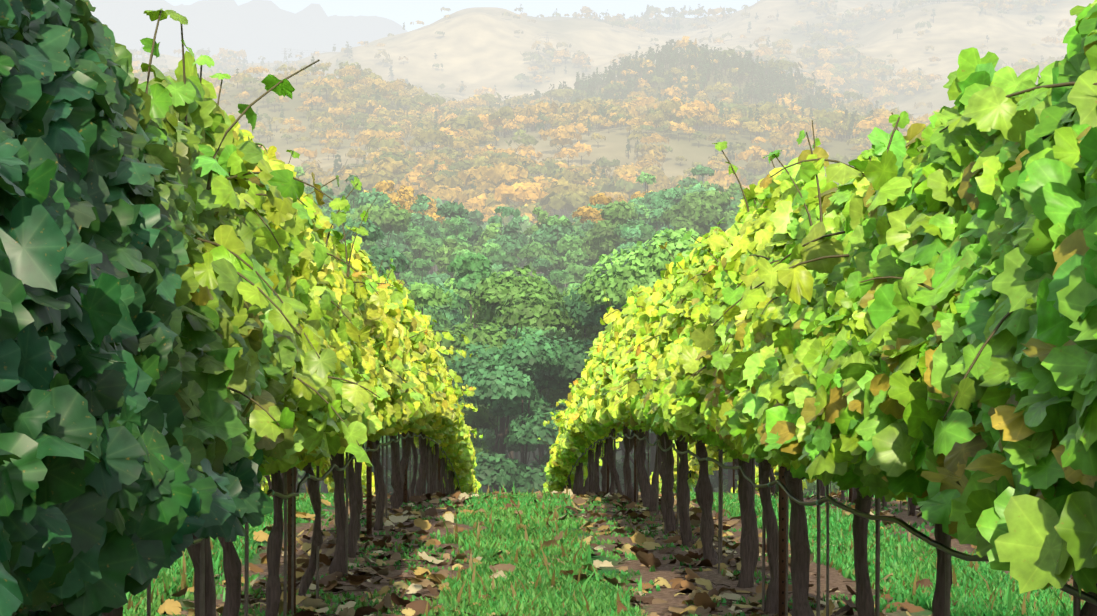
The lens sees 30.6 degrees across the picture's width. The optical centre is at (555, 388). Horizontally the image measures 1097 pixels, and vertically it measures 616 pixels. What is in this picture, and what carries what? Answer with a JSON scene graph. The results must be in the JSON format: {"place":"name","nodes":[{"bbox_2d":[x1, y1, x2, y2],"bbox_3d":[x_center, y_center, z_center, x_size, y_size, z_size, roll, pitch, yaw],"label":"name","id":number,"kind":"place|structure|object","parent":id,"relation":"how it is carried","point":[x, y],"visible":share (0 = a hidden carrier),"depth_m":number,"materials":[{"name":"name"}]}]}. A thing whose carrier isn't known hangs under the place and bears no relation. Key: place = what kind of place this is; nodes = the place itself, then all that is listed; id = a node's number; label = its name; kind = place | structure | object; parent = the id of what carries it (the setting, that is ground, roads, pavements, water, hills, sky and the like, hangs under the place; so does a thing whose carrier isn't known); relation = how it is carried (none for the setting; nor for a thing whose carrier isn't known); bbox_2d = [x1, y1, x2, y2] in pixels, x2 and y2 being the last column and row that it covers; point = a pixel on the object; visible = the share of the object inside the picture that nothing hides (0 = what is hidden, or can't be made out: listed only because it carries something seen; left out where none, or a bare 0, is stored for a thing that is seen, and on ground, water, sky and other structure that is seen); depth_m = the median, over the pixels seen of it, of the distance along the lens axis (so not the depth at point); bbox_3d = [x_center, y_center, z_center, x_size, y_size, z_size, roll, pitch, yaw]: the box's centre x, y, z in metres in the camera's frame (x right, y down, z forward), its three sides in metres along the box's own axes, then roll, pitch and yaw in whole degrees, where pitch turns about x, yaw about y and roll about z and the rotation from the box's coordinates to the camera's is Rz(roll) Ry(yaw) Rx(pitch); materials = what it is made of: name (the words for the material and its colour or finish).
{"place":"outdoors","nodes":[
{"label":"outdoors","id":0,"kind":"place"},
{"bbox_2d":[165,0,759,31],"label":"sky","id":1,"kind":"structure","parent":0,"point":[399,11],"materials":[{"name":"white"}]},
{"bbox_2d":[89,0,1094,615],"bbox_3d":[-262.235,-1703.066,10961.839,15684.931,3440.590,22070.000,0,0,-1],"label":"ground","id":2,"kind":"structure","parent":0,"point":[475,48],"depth_m":3437.64,"materials":[{"name":"brown soil"}]},
{"bbox_2d":[156,496,843,615],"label":"soil clods","id":3,"kind":"object","parent":2,"relation":"on","point":[406,573],"visible":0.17,"depth_m":13.33,"materials":[{"name":"brown soil"}]},
{"bbox_2d":[261,235,815,494],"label":"vine leaves","id":4,"kind":"object","parent":2,"relation":"on","point":[602,412],"visible":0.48,"depth_m":21.21,"materials":[{"name":"green plant"}]},
{"bbox_2d":[0,0,1096,615],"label":"vine leaves","id":5,"kind":"object","parent":2,"relation":"on","point":[142,326],"visible":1,"depth_m":5.11,"materials":[{"name":"green plant"}]},
{"bbox_2d":[248,496,855,615],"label":"twigs","id":6,"kind":"object","parent":2,"relation":"on","point":[605,499],"visible":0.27,"depth_m":13.68,"materials":[{"name":"brown wood"}]},
{"bbox_2d":[323,447,804,493],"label":"grape clusters","id":7,"kind":"object","parent":2,"relation":"on","point":[777,484],"depth_m":47.82,"materials":[{"name":"food"}]},
{"bbox_2d":[287,430,852,615],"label":"steel posts","id":8,"kind":"object","parent":2,"relation":"on","point":[782,545],"depth_m":10.81,"materials":[{"name":"grey metal"}]},
{"bbox_2d":[12,433,1096,615],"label":"vine cordon","id":9,"kind":"object","parent":8,"relation":"attached to","point":[1074,591],"visible":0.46,"depth_m":8.50,"materials":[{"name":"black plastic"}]},
{"bbox_2d":[38,433,822,610],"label":"hose clips","id":10,"kind":"object","parent":9,"relation":"attached to","point":[816,502],"visible":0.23,"depth_m":10.05,"materials":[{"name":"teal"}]},
{"bbox_2d":[291,441,850,614],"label":"steel post holes","id":11,"kind":"object","parent":8,"relation":"attached to","point":[589,491],"visible":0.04,"depth_m":10.50,"materials":[{"name":"black metal"}]},
{"bbox_2d":[263,149,906,495],"bbox_3d":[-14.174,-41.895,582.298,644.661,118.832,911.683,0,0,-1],"label":"forest","id":12,"kind":"object","parent":2,"relation":"on","point":[547,346],"depth_m":175.70,"materials":[{"name":"green plant"}]},
{"bbox_2d":[102,425,1096,615],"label":"vine trunks","id":13,"kind":"object","parent":2,"relation":"on","point":[749,555],"visible":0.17,"depth_m":12.50,"materials":[{"name":"brown plant"}]},
{"bbox_2d":[145,10,1096,450],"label":"vine shoots","id":14,"kind":"object","parent":13,"relation":"attached to","point":[347,262],"visible":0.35,"depth_m":6.81,"materials":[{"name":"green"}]},
{"bbox_2d":[128,0,1072,235],"bbox_3d":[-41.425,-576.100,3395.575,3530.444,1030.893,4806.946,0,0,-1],"label":"hill trees","id":15,"kind":"object","parent":2,"relation":"on","point":[442,175],"materials":[{"name":"orange plant"}]},
{"bbox_2d":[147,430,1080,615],"bbox_3d":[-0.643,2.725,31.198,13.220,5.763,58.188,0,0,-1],"label":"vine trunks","id":16,"kind":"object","parent":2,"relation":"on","point":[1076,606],"visible":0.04,"depth_m":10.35,"materials":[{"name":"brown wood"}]},
{"bbox_2d":[158,489,1072,615],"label":"fallen leaves","id":17,"kind":"object","parent":2,"relation":"on","point":[701,600],"visible":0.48,"depth_m":13.78,"materials":[{"name":"brown plant"}]},
{"bbox_2d":[123,481,1085,615],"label":"grass","id":18,"kind":"structure","parent":0,"point":[980,588],"depth_m":13.35,"materials":[{"name":"green plant"}]}
]}

